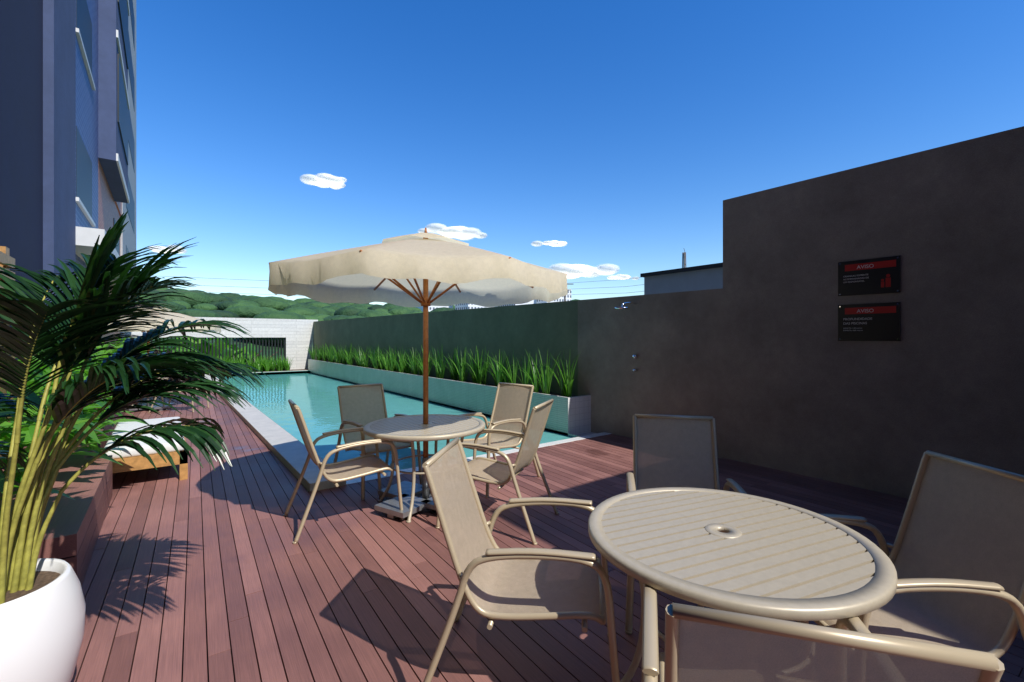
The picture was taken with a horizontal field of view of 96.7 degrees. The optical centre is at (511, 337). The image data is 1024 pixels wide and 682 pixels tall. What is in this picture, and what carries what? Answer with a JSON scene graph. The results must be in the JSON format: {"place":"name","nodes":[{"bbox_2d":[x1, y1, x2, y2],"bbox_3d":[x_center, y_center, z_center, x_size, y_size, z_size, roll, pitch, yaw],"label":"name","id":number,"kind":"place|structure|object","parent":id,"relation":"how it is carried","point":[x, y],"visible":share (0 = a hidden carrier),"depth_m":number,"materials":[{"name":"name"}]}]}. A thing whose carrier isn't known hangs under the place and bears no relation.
{"place":"outdoors","nodes":[
{"label":"outdoors","id":0,"kind":"place"},
{"bbox_2d":[0,0,135,416],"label":"apartment building","id":1,"kind":"structure","parent":0,"point":[67,129],"depth_m":6.59,"materials":[{"name":"blue glass"}]},
{"bbox_2d":[129,395,260,681],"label":"terrace slab","id":2,"kind":"structure","parent":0,"point":[204,586],"depth_m":2.71,"materials":[{"name":"black"}]},
{"bbox_2d":[225,371,610,484],"bbox_3d":[-5.032,2.135,12.396,4.079,1.430,16.380,0,0,-37],"label":"pool edge","id":3,"kind":"object","parent":2,"relation":"in","point":[375,477],"visible":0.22,"depth_m":6.57,"materials":[{"name":"white stone"}]},
{"bbox_2d":[205,370,345,491],"bbox_3d":[-5.498,1.480,12.292,3.910,0.120,16.780,0,0,-37],"label":"pool coping","id":4,"kind":"object","parent":3,"relation":"on","point":[288,450],"visible":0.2,"depth_m":6.18,"materials":[{"name":"white stone"}]},
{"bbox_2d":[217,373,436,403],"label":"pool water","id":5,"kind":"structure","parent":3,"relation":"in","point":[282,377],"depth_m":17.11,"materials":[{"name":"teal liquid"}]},
{"bbox_2d":[71,375,1023,681],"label":"deck boards","id":6,"kind":"object","parent":2,"relation":"on","point":[349,587],"visible":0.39,"depth_m":2.88,"materials":[{"name":"brown wood"}]},
{"bbox_2d":[0,558,85,681],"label":"plant pot","id":7,"kind":"object","parent":6,"relation":"on","point":[42,623],"visible":0.86,"depth_m":1.67,"materials":[{"name":"white ceramic"}]},
{"bbox_2d":[0,211,271,603],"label":"areca palm","id":8,"kind":"object","parent":7,"relation":"on","point":[66,322],"visible":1,"depth_m":1.82,"materials":[{"name":"green plant"}]},
{"bbox_2d":[0,394,122,586],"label":"planter boxes","id":9,"kind":"object","parent":6,"relation":"on","point":[72,533],"visible":0.17,"depth_m":3.12,"materials":[{"name":"brown wood"}]},
{"bbox_2d":[0,246,14,456],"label":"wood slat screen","id":10,"kind":"object","parent":9,"relation":"on","point":[6,257],"visible":0.12,"depth_m":3.96,"materials":[{"name":"brown wood"}]},
{"bbox_2d":[0,337,158,513],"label":"bed shrubs","id":11,"kind":"object","parent":9,"relation":"on","point":[91,440],"visible":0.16,"depth_m":3.50,"materials":[{"name":"green plant"}]},
{"bbox_2d":[104,417,187,479],"bbox_3d":[-4.337,1.300,5.421,0.710,0.400,2.020,0,0,-37],"label":"lounge chair","id":12,"kind":"object","parent":6,"relation":"on","point":[133,459],"visible":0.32,"depth_m":4.72,"materials":[{"name":"white fabric"}]},
{"bbox_2d":[107,306,220,411],"bbox_3d":[-7.613,0.369,9.530,2.583,2.258,2.583,0,0,-37],"label":"patio umbrella","id":13,"kind":"object","parent":6,"relation":"on","point":[177,320],"visible":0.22,"depth_m":9.24,"materials":[{"name":"beige fabric"}]},
{"bbox_2d":[148,377,208,412],"bbox_3d":[-6.888,1.008,9.438,0.841,0.994,0.652,0,0,-9],"label":"chair","id":14,"kind":"object","parent":6,"relation":"on","point":[180,392],"visible":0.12,"depth_m":9.21,"materials":[{"name":"beige paint"}]},
{"bbox_2d":[283,399,404,543],"bbox_3d":[-1.409,1.008,3.801,0.841,0.994,0.652,0,0,-32],"label":"patio chair","id":15,"kind":"object","parent":6,"relation":"on","point":[351,469],"visible":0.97,"depth_m":3.74,"materials":[{"name":"beige fabric"}]},
{"bbox_2d":[333,383,421,499],"bbox_3d":[-1.415,1.008,4.723,0.652,0.994,0.841,0,0,-41],"label":"patio chair","id":16,"kind":"object","parent":6,"relation":"on","point":[361,405],"visible":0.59,"depth_m":4.86,"materials":[{"name":"beige fabric"}]},
{"bbox_2d":[268,228,567,518],"bbox_3d":[-0.783,0.249,4.125,2.552,2.498,2.554,0,0,-37],"label":"patio umbrella","id":17,"kind":"object","parent":6,"relation":"on","point":[425,269],"visible":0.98,"depth_m":3.72,"materials":[{"name":"beige fabric"}]},
{"bbox_2d":[363,414,484,522],"bbox_3d":[-0.783,1.143,4.130,1.080,0.729,1.080,0,0,-37],"label":"patio table","id":18,"kind":"object","parent":6,"relation":"on","point":[412,429],"visible":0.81,"depth_m":3.94,"materials":[{"name":"paint"}]},
{"bbox_2d":[446,382,540,496],"bbox_3d":[-0.204,1.008,4.803,0.652,0.994,0.841,0,0,41],"label":"patio chair","id":19,"kind":"object","parent":6,"relation":"on","point":[511,406],"visible":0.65,"depth_m":4.95,"materials":[{"name":"beige fabric"}]},
{"bbox_2d":[436,399,558,544],"bbox_3d":[-0.101,1.008,3.739,0.841,0.994,0.652,0,0,21],"label":"patio chair","id":20,"kind":"object","parent":6,"relation":"on","point":[491,471],"visible":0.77,"depth_m":3.67,"materials":[{"name":"beige fabric"}]},
{"bbox_2d":[422,437,619,681],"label":"chair","id":21,"kind":"object","parent":6,"relation":"on","point":[496,582],"visible":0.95,"depth_m":1.94,"materials":[{"name":"beige paint"}]},
{"bbox_2d":[625,414,746,633],"bbox_3d":[0.983,1.008,2.644,0.652,0.994,0.841,0,0,13],"label":"chair","id":22,"kind":"object","parent":6,"relation":"on","point":[674,451],"visible":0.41,"depth_m":2.93,"materials":[{"name":"beige paint"}]},
{"bbox_2d":[588,487,896,681],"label":"table","id":23,"kind":"object","parent":6,"relation":"on","point":[736,552],"visible":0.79,"depth_m":1.66,"materials":[{"name":"paint"}]},
{"bbox_2d":[641,583,1004,681],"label":"chair","id":24,"kind":"object","parent":6,"relation":"on","point":[702,644],"visible":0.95,"depth_m":0.85,"materials":[{"name":"beige paint"}]},
{"bbox_2d":[814,450,1023,658],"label":"chair","id":25,"kind":"object","parent":6,"relation":"on","point":[955,555],"visible":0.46,"depth_m":1.77,"materials":[{"name":"beige paint"}]},
{"bbox_2d":[136,308,282,363],"bbox_3d":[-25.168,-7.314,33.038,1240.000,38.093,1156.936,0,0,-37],"label":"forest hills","id":26,"kind":"structure","parent":0,"point":[245,345],"depth_m":112.03,"materials":[{"name":"green plant"}]},
{"bbox_2d":[140,288,577,344],"bbox_3d":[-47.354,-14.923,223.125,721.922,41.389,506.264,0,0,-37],"label":"forest tree crowns","id":27,"kind":"object","parent":26,"relation":"on","point":[224,305],"visible":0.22,"depth_m":209.34,"materials":[{"name":"green plant"}]},
{"bbox_2d":[205,354,292,373],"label":"bed plants","id":28,"kind":"object","parent":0,"point":[261,364],"visible":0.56,"depth_m":19.45,"materials":[{"name":"green plant"}]},
{"bbox_2d":[148,173,638,279],"bbox_3d":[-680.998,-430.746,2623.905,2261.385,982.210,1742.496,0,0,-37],"label":"cloud","id":29,"kind":"structure","parent":0,"point":[323,180],"depth_m":2537.33,"materials":[{"name":"white"}]},
{"bbox_2d":[305,342,578,396],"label":"planter grass","id":30,"kind":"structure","parent":0,"point":[477,376],"depth_m":10.33,"materials":[{"name":"green plant"}]},
{"bbox_2d":[308,359,590,434],"bbox_3d":[-3.867,1.895,13.805,0.519,1.910,16.350,0,0,-37],"label":"pool planter","id":31,"kind":"object","parent":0,"point":[571,415],"visible":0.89,"depth_m":9.81,"materials":[{"name":"teal tile"}]},
{"bbox_2d":[136,0,1023,304],"label":"sky","id":32,"kind":"structure","parent":0,"point":[619,132],"materials":[{"name":"blue"}]},
{"bbox_2d":[640,262,722,294],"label":"neighbour building","id":33,"kind":"structure","parent":0,"point":[703,277],"depth_m":11.00,"materials":[{"name":"grey"}]},
{"label":"ground","id":34,"kind":"structure","parent":0,"visible":0},
{"bbox_2d":[150,337,231,360],"bbox_3d":[-15.868,4.981,22.104,5.149,11.068,5.540,0,0,-37],"label":"tree behind fence","id":35,"kind":"object","parent":34,"relation":"on","point":[202,347],"visible":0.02,"depth_m":21.98,"materials":[{"name":"green plant"}]},
{"bbox_2d":[221,337,276,368],"bbox_3d":[-14.861,5.229,24.554,4.546,10.580,5.236,0,0,-37],"label":"tree behind fence","id":36,"kind":"object","parent":34,"relation":"on","point":[241,352],"depth_m":24.27,"materials":[{"name":"green plant"}]},
{"bbox_2d":[224,374,595,477],"bbox_3d":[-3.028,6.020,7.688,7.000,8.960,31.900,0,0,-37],"label":"swimming pool","id":37,"kind":"structure","parent":34,"relation":"on","point":[316,401],"depth_m":9.66,"materials":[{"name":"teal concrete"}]},
{"bbox_2d":[314,126,1023,498],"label":"boundary wall","id":38,"kind":"structure","parent":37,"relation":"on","point":[758,362],"depth_m":4.81,"materials":[{"name":"grey paint"}]},
{"bbox_2d":[125,317,317,369],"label":"brick wall","id":39,"kind":"structure","parent":38,"relation":"attached to","point":[298,334],"depth_m":20.64,"materials":[{"name":"brick"}]},
{"bbox_2d":[126,337,284,373],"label":"black fence bars","id":40,"kind":"object","parent":39,"relation":"attached to","point":[239,347],"visible":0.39,"depth_m":19.80,"materials":[{"name":"black metal"}]},
{"bbox_2d":[615,302,637,371],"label":"shower fittings","id":41,"kind":"object","parent":38,"relation":"attached to","point":[633,356],"visible":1,"depth_m":6.64,"materials":[{"name":"silver metal"}]},
{"bbox_2d":[838,302,900,340],"bbox_3d":[3.526,-0.155,4.509,0.018,0.370,0.500,0,0,-37],"label":"warning sign","id":42,"kind":"object","parent":38,"relation":"attached to","point":[884,324],"visible":1,"depth_m":4.48,"materials":[{"name":"black plastic"}]},
{"bbox_2d":[838,256,900,295],"bbox_3d":[3.526,-0.605,4.509,0.018,0.350,0.500,0,0,-37],"label":"warning sign","id":43,"kind":"object","parent":38,"relation":"attached to","point":[884,274],"visible":1,"depth_m":4.48,"materials":[{"name":"black plastic"}]},
{"bbox_2d":[154,250,685,300],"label":"power lines","id":44,"kind":"object","parent":34,"relation":"on","point":[684,260],"visible":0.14,"depth_m":48.62,"materials":[{"name":"grey metal"}]},
{"bbox_2d":[417,289,570,311],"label":"distant apartment towers","id":45,"kind":"structure","parent":34,"relation":"on","point":[460,306],"depth_m":293.04,"materials":[{"name":"white concrete"}]}
]}

